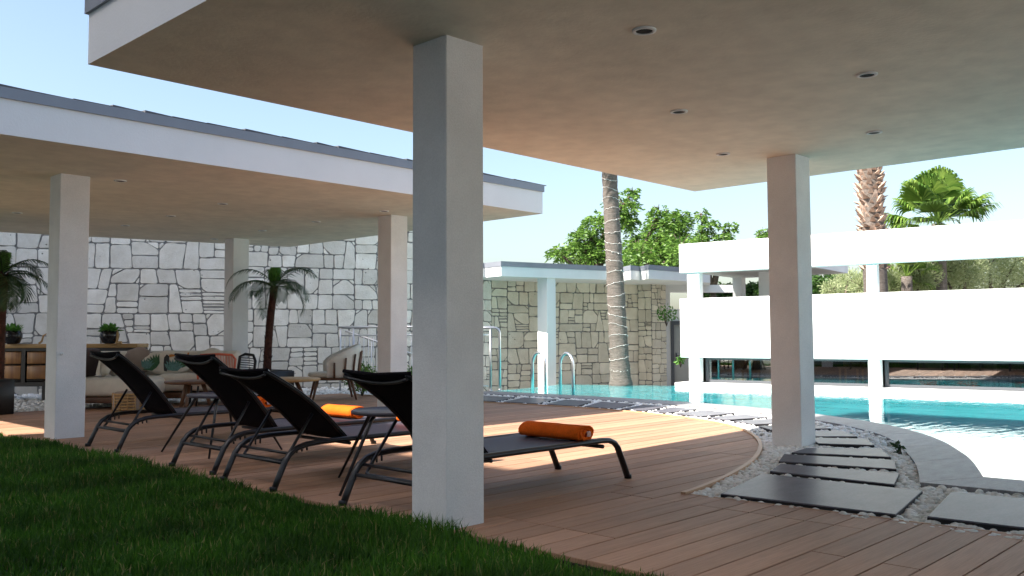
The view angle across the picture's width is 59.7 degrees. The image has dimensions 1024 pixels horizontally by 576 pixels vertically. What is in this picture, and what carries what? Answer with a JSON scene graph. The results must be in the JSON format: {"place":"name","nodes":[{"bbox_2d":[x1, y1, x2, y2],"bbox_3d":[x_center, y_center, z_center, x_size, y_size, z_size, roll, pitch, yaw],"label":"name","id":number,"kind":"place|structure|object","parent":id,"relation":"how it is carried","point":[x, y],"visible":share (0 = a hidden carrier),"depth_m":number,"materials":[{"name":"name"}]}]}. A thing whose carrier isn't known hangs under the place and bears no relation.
{"place":"outdoors","nodes":[
{"label":"outdoors","id":0,"kind":"place"},
{"bbox_2d":[0,432,664,575],"bbox_3d":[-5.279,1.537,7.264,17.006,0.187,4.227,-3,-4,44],"label":"lawn grass","id":1,"kind":"structure","parent":0,"point":[71,497],"depth_m":5.25,"materials":[{"name":"green plant"}]},
{"bbox_2d":[0,393,1023,575],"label":"deck","id":2,"kind":"structure","parent":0,"point":[594,508],"depth_m":6.35,"materials":[{"name":"brown wood"}]},
{"bbox_2d":[0,250,47,414],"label":"potted palm","id":3,"kind":"object","parent":2,"relation":"on","point":[7,386],"visible":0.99,"depth_m":13.73,"materials":[{"name":"green plant"}]},
{"bbox_2d":[112,391,144,413],"bbox_3d":[-5.931,1.771,13.825,0.519,0.340,0.429,0,-3,0],"label":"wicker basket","id":4,"kind":"object","parent":2,"relation":"on","point":[130,401],"visible":0.49,"depth_m":13.65,"materials":[{"name":"wicker"}]},
{"bbox_2d":[85,348,241,402],"bbox_3d":[-6.244,1.489,15.528,2.688,0.896,1.930,0,-3,0],"label":"corner sofa","id":5,"kind":"object","parent":2,"relation":"on","point":[99,388],"visible":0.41,"depth_m":15.41,"materials":[{"name":"beige fabric"}]},
{"bbox_2d":[100,362,110,376],"bbox_3d":[-7.010,1.320,15.422,0.214,0.422,0.487,1,-3,-21],"label":"cushion","id":6,"kind":"object","parent":5,"relation":"on","point":[105,370],"visible":0.49,"depth_m":15.23,"materials":[{"name":"beige fabric"}]},
{"bbox_2d":[125,347,151,372],"bbox_3d":[-6.738,1.316,16.067,0.585,0.498,0.222,-1,-3,9],"label":"cushion","id":7,"kind":"object","parent":5,"relation":"on","point":[136,356],"visible":0.56,"depth_m":16.01,"materials":[{"name":"beige fabric"}]},
{"bbox_2d":[141,350,188,374],"bbox_3d":[-6.156,1.336,15.945,0.926,0.441,0.244,0,-3,0],"label":"cushion","id":8,"kind":"object","parent":5,"relation":"on","point":[162,362],"visible":0.79,"depth_m":15.86,"materials":[{"name":"beige fabric"}]},
{"bbox_2d":[201,348,225,363],"bbox_3d":[-5.428,1.313,16.113,0.487,0.460,0.218,0,-3,0],"label":"cushion","id":9,"kind":"object","parent":5,"relation":"on","point":[211,350],"visible":0.3,"depth_m":16.09,"materials":[{"name":"beige fabric"}]},
{"bbox_2d":[85,351,278,452],"bbox_3d":[-3.500,1.221,10.164,0.810,1.034,2.332,-3,-4,44],"label":"sun lounger","id":10,"kind":"object","parent":2,"relation":"on","point":[146,391],"visible":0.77,"depth_m":9.58,"materials":[{"name":"black fabric"}]},
{"bbox_2d":[257,396,271,406],"bbox_3d":[-3.085,1.349,10.615,0.620,0.128,0.202,-3,-4,44],"label":"rolled towel","id":11,"kind":"object","parent":10,"relation":"on","point":[264,402],"visible":0.19,"depth_m":10.41,"materials":[{"name":"orange fabric"}]},
{"bbox_2d":[164,379,210,406],"bbox_3d":[-4.953,1.692,13.829,0.840,0.509,0.840,0,-3,0],"label":"coffee table","id":12,"kind":"object","parent":2,"relation":"on","point":[187,384],"visible":0.62,"depth_m":13.63,"materials":[{"name":"brown wood"}]},
{"bbox_2d":[161,392,281,458],"bbox_3d":[-2.974,1.381,9.161,0.867,0.590,0.867,-3,-4,39],"label":"side table","id":13,"kind":"object","parent":2,"relation":"on","point":[205,395],"visible":0.45,"depth_m":9.09,"materials":[{"name":"black metal"}]},
{"bbox_2d":[189,353,256,405],"bbox_3d":[-4.856,1.552,15.041,1.014,0.906,0.775,0,-3,-6],"label":"rope chair","id":14,"kind":"object","parent":2,"relation":"on","point":[239,359],"visible":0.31,"depth_m":15.20,"materials":[{"name":"fabric"}]},
{"bbox_2d":[225,267,317,396],"bbox_3d":[-4.379,0.828,16.504,1.852,2.508,1.706,-3,-4,44],"label":"potted palm","id":15,"kind":"object","parent":2,"relation":"on","point":[275,275],"visible":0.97,"depth_m":16.54,"materials":[{"name":"green plant"}]},
{"bbox_2d":[0,84,545,438],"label":"pavilion","id":16,"kind":"structure","parent":2,"relation":"on","point":[75,174],"depth_m":11.11,"materials":[{"name":"paint"}]},
{"bbox_2d":[168,353,411,474],"bbox_3d":[-2.022,1.134,8.652,0.810,1.030,2.332,-3,-4,44],"label":"sun lounger","id":17,"kind":"object","parent":2,"relation":"on","point":[243,404],"visible":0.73,"depth_m":8.07,"materials":[{"name":"black fabric"}]},
{"bbox_2d":[321,404,363,418],"bbox_3d":[-1.726,1.261,9.114,0.520,0.129,0.201,-3,-4,41],"label":"rolled towel","id":18,"kind":"object","parent":17,"relation":"on","point":[337,410],"visible":0.74,"depth_m":9.02,"materials":[{"name":"orange fabric"}]},
{"bbox_2d":[281,377,320,392],"bbox_3d":[-3.735,1.728,14.527,1.200,0.512,1.200,0,-3,0],"label":"coffee table","id":19,"kind":"object","parent":2,"relation":"on","point":[296,380],"visible":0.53,"depth_m":14.42,"materials":[{"name":"brown wood"}]},
{"bbox_2d":[219,366,411,491],"bbox_3d":[-1.303,1.131,7.803,0.810,0.936,2.379,-3,-4,44],"label":"sun lounger","id":20,"kind":"object","parent":2,"relation":"on","point":[300,412],"visible":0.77,"depth_m":7.24,"materials":[{"name":"black fabric"}]},
{"bbox_2d":[308,344,362,400],"bbox_3d":[-3.356,1.587,16.951,1.030,1.045,1.124,1,-3,-16],"label":"armchair","id":21,"kind":"object","parent":2,"relation":"on","point":[335,364],"visible":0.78,"depth_m":16.59,"materials":[{"name":"beige fabric"}]},
{"bbox_2d":[341,361,376,395],"bbox_3d":[-2.979,1.831,17.830,0.804,0.748,0.846,-3,-4,44],"label":"shrub","id":22,"kind":"object","parent":2,"relation":"on","point":[365,369],"visible":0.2,"depth_m":17.76,"materials":[{"name":"green plant"}]},
{"bbox_2d":[338,406,395,495],"bbox_3d":[-0.915,1.255,7.035,0.895,0.590,0.895,0,-3,-11],"label":"side table","id":23,"kind":"object","parent":2,"relation":"on","point":[371,413],"visible":0.4,"depth_m":6.81,"materials":[{"name":"black metal"}]},
{"bbox_2d":[338,369,631,518],"bbox_3d":[-0.114,1.061,6.726,0.810,0.945,2.339,-3,-4,44],"label":"sun lounger","id":24,"kind":"object","parent":2,"relation":"on","point":[391,392],"visible":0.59,"depth_m":6.29,"materials":[{"name":"black fabric"}]},
{"bbox_2d":[518,421,593,440],"bbox_3d":[0.351,1.142,7.123,0.640,0.129,0.201,-3,-4,44],"label":"rolled towel","id":25,"kind":"object","parent":24,"relation":"on","point":[557,430],"visible":1,"depth_m":7.02,"materials":[{"name":"orange fabric"}]},
{"bbox_2d":[0,0,1023,308],"label":"sky","id":26,"kind":"structure","parent":0,"point":[44,43],"materials":[{"name":"blue"}]},
{"bbox_2d":[483,395,1023,531],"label":"pebble path","id":27,"kind":"structure","parent":0,"point":[879,495],"depth_m":6.76,"materials":[{"name":"pebble stone"},{"name":"tile"},{"name":"porcelain tile"}]},
{"bbox_2d":[0,232,224,394],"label":"stone wall","id":28,"kind":"structure","parent":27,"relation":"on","point":[158,295],"depth_m":20.14,"materials":[{"name":"stone"}]},
{"bbox_2d":[14,386,370,411],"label":"white pebbles","id":29,"kind":"object","parent":27,"relation":"on","point":[28,402],"visible":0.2,"depth_m":16.79,"materials":[{"name":"white gravel"}]},
{"bbox_2d":[4,343,148,399],"bbox_3d":[-8.904,1.602,17.064,3.640,1.060,0.550,0,-3,-1],"label":"sideboard","id":30,"kind":"object","parent":29,"relation":"on","point":[25,365],"visible":0.24,"depth_m":16.84,"materials":[{"name":"brown wood"}]},
{"bbox_2d":[5,323,23,343],"bbox_3d":[-9.369,0.850,16.714,0.446,0.407,0.451,-1,-3,10],"label":"bowl planter","id":31,"kind":"object","parent":30,"relation":"on","point":[14,334],"visible":0.88,"depth_m":16.62,"materials":[{"name":"black ceramic"}]},
{"bbox_2d":[98,323,124,343],"bbox_3d":[-7.543,0.846,16.733,0.494,0.402,0.495,-1,-3,19],"label":"bowl planter","id":32,"kind":"object","parent":30,"relation":"on","point":[107,333],"visible":0.99,"depth_m":16.60,"materials":[{"name":"black ceramic"}]},
{"bbox_2d":[115,330,121,343],"bbox_3d":[-7.365,0.914,16.695,0.080,0.260,0.130,-3,-4,44],"label":"ornament","id":33,"kind":"object","parent":30,"relation":"on","point":[117,338],"visible":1,"depth_m":16.66,"materials":[{"name":"brown wood"}]},
{"bbox_2d":[247,231,412,387],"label":"stone wall","id":34,"kind":"structure","parent":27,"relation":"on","point":[342,289],"depth_m":21.40,"materials":[{"name":"stone"}]},
{"bbox_2d":[338,326,411,390],"bbox_3d":[-2.224,1.649,19.788,3.194,1.616,0.550,0,-3,0],"label":"steel railing","id":35,"kind":"object","parent":27,"relation":"on","point":[353,335],"visible":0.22,"depth_m":19.56,"materials":[{"name":"white metal"}]},
{"bbox_2d":[84,0,1023,529],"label":"pavilion","id":36,"kind":"structure","parent":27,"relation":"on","point":[784,98],"depth_m":5.96,"materials":[{"name":"paint"}]},
{"bbox_2d":[352,393,894,446],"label":"white pebbles","id":37,"kind":"object","parent":27,"relation":"on","point":[872,438],"visible":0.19,"depth_m":12.06,"materials":[{"name":"white gravel"}]},
{"bbox_2d":[483,391,1023,494],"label":"pool coping","id":38,"kind":"object","parent":27,"relation":"on","point":[937,462],"visible":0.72,"depth_m":8.84,"materials":[{"name":"grey tile"}]},
{"bbox_2d":[691,435,1023,540],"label":"white pebbles","id":39,"kind":"object","parent":27,"relation":"on","point":[927,502],"visible":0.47,"depth_m":6.97,"materials":[{"name":"white gravel"}]},
{"bbox_2d":[889,440,905,453],"bbox_3d":[3.817,1.607,8.749,0.146,0.232,0.156,2,-4,-31],"label":"weed","id":40,"kind":"object","parent":39,"relation":"on","point":[896,445],"visible":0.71,"depth_m":8.76,"materials":[{"name":"green plant"}]},
{"bbox_2d":[502,384,1023,479],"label":"pool water","id":41,"kind":"structure","parent":0,"point":[985,435],"depth_m":13.96,"materials":[{"name":"teal liquid"}]},
{"bbox_2d":[483,326,501,390],"bbox_3d":[-0.797,1.526,19.245,1.166,1.390,0.098,0,-3,0],"label":"steel handrail","id":42,"kind":"object","parent":41,"relation":"on","point":[499,352],"visible":0.8,"depth_m":19.23,"materials":[{"name":"white metal"}]},
{"bbox_2d":[531,351,574,394],"bbox_3d":[0.832,1.833,18.282,0.111,1.058,1.408,2,-4,-37],"label":"pool ladder","id":43,"kind":"object","parent":41,"relation":"in","point":[545,371],"visible":0.9,"depth_m":18.13,"materials":[{"name":"silver metal"}]},
{"bbox_2d":[675,220,1023,397],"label":"poolside building","id":44,"kind":"structure","parent":0,"point":[873,339],"depth_m":18.66,"materials":[{"name":"white paint"}]},
{"bbox_2d":[706,358,868,386],"bbox_3d":[6.058,1.855,19.826,3.730,0.575,0.070,-3,-4,37],"label":"window","id":45,"kind":"structure","parent":44,"relation":"in","point":[708,379],"depth_m":20.09,"materials":[{"name":"grey"}]},
{"bbox_2d":[885,360,1023,390],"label":"window","id":46,"kind":"structure","parent":44,"relation":"in","point":[887,382],"depth_m":17.82,"materials":[{"name":"grey"}]},
{"bbox_3d":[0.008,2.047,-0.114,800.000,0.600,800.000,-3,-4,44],"label":"ground","id":47,"kind":"structure","parent":0,"visible":0},
{"bbox_2d":[483,280,491,390],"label":"stone wall","id":48,"kind":"structure","parent":47,"relation":"on","point":[487,292],"depth_m":23.69,"materials":[{"name":"stone"}]},
{"bbox_2d":[491,280,507,390],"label":"stone wall","id":49,"kind":"structure","parent":47,"relation":"on","point":[499,305],"depth_m":24.01,"materials":[{"name":"stone"}]},
{"bbox_2d":[507,281,638,389],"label":"stone wall","id":50,"kind":"structure","parent":47,"relation":"on","point":[582,330],"depth_m":25.13,"materials":[{"name":"stone"}]},
{"bbox_2d":[543,187,645,265],"bbox_3d":[2.982,-0.033,31.177,3.312,7.005,2.549,-2,-4,28],"label":"broadleaf tree","id":51,"kind":"object","parent":47,"relation":"on","point":[589,249],"visible":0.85,"depth_m":30.92,"materials":[{"name":"green plant"}]},
{"bbox_2d":[483,261,709,386],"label":"covered walkway","id":52,"kind":"structure","parent":47,"relation":"on","point":[546,277],"depth_m":23.08,"materials":[{"name":"white paint"}]},
{"bbox_2d":[601,172,632,385],"bbox_3d":[2.302,-2.308,21.727,4.828,9.521,4.650,-3,-4,44],"label":"ringed palm","id":53,"kind":"object","parent":47,"relation":"on","point":[620,373],"visible":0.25,"depth_m":21.37,"materials":[{"name":"grey plant"}]},
{"bbox_2d":[638,284,652,385],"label":"stone wall","id":54,"kind":"structure","parent":47,"relation":"on","point":[645,331],"depth_m":25.96,"materials":[{"name":"stone"}]},
{"bbox_2d":[651,284,666,385],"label":"stone wall","id":55,"kind":"structure","parent":47,"relation":"on","point":[659,343],"depth_m":26.02,"materials":[{"name":"stone"}]},
{"bbox_2d":[621,205,700,266],"bbox_3d":[5.140,0.294,30.276,3.374,6.237,3.821,-1,-3,19],"label":"broadleaf tree","id":56,"kind":"object","parent":47,"relation":"on","point":[660,246],"visible":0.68,"depth_m":29.72,"materials":[{"name":"green plant"}]},
{"bbox_2d":[657,304,678,325],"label":"small olive tree","id":57,"kind":"object","parent":47,"relation":"on","point":[665,317],"visible":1,"depth_m":25.38,"materials":[{"name":"green plant"}]},
{"bbox_2d":[674,356,686,366],"bbox_3d":[4.305,1.861,22.831,0.330,0.345,0.320,-3,-4,44],"label":"sprig","id":58,"kind":"object","parent":47,"relation":"on","point":[679,360],"visible":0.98,"depth_m":22.79,"materials":[{"name":"green plant"}]},
{"bbox_2d":[665,285,732,385],"bbox_3d":[5.692,1.560,26.717,2.250,3.300,0.361,0,-3,-7],"label":"door wall","id":59,"kind":"structure","parent":47,"relation":"on","point":[676,373],"depth_m":26.52,"materials":[{"name":"grey paint"}]},
{"bbox_2d":[674,325,688,381],"bbox_3d":[5.273,2.154,26.528,0.920,2.095,0.151,0,-3,-7],"label":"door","id":60,"kind":"structure","parent":59,"relation":"in","point":[681,373],"depth_m":26.52,"materials":[{"name":"grey"}]},
{"bbox_2d":[677,207,739,297],"bbox_3d":[6.963,0.293,31.971,2.572,6.408,1.533,0,-3,-1],"label":"broadleaf tree","id":61,"kind":"object","parent":47,"relation":"on","point":[715,236],"visible":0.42,"depth_m":31.98,"materials":[{"name":"green plant"}]},
{"bbox_2d":[686,280,758,297],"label":"dark tree","id":62,"kind":"object","parent":47,"relation":"on","point":[752,288],"visible":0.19,"depth_m":32.66,"materials":[{"name":"green plant"}]},
{"bbox_2d":[753,227,767,238],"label":"broadleaf tree","id":63,"kind":"object","parent":47,"relation":"on","point":[761,235],"visible":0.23,"depth_m":33.98,"materials":[{"name":"green plant"}]},
{"bbox_2d":[812,274,861,294],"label":"dark tree","id":64,"kind":"object","parent":47,"relation":"on","point":[816,279],"visible":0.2,"depth_m":35.69,"materials":[{"name":"green plant"}]},
{"bbox_2d":[818,266,863,293],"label":"olive tree","id":65,"kind":"object","parent":47,"relation":"on","point":[854,279],"visible":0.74,"depth_m":28.90,"materials":[{"name":"green plant"}]},
{"bbox_2d":[853,166,891,292],"bbox_3d":[9.435,-1.736,23.581,3.088,9.522,3.242,1,-4,-27],"label":"fan palm","id":66,"kind":"object","parent":47,"relation":"on","point":[869,189],"visible":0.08,"depth_m":23.51,"materials":[{"name":"brown plant"}]},
{"bbox_2d":[887,261,943,291],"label":"fan palm","id":67,"kind":"object","parent":47,"relation":"on","point":[907,283],"visible":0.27,"depth_m":25.97,"materials":[{"name":"green plant"}]},
{"bbox_2d":[887,261,945,291],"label":"olive tree","id":68,"kind":"object","parent":47,"relation":"on","point":[894,280],"visible":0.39,"depth_m":26.77,"materials":[{"name":"green plant"}]},
{"bbox_2d":[884,165,1003,290],"bbox_3d":[12.992,-0.253,27.060,3.490,6.901,3.528,0,-3,-5],"label":"fan palm","id":69,"kind":"object","parent":47,"relation":"on","point":[942,193],"visible":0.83,"depth_m":26.79,"materials":[{"name":"green plant"}]},
{"bbox_2d":[931,258,995,289],"bbox_3d":[13.911,0.869,28.233,2.384,4.793,2.876,-1,-3,8],"label":"olive tree","id":70,"kind":"object","parent":47,"relation":"on","point":[960,275],"visible":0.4,"depth_m":27.39,"materials":[{"name":"green plant"}]},
{"bbox_2d":[970,257,1023,288],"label":"olive tree","id":71,"kind":"object","parent":47,"relation":"on","point":[1014,276],"visible":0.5,"depth_m":28.16,"materials":[{"name":"green plant"}]}
]}

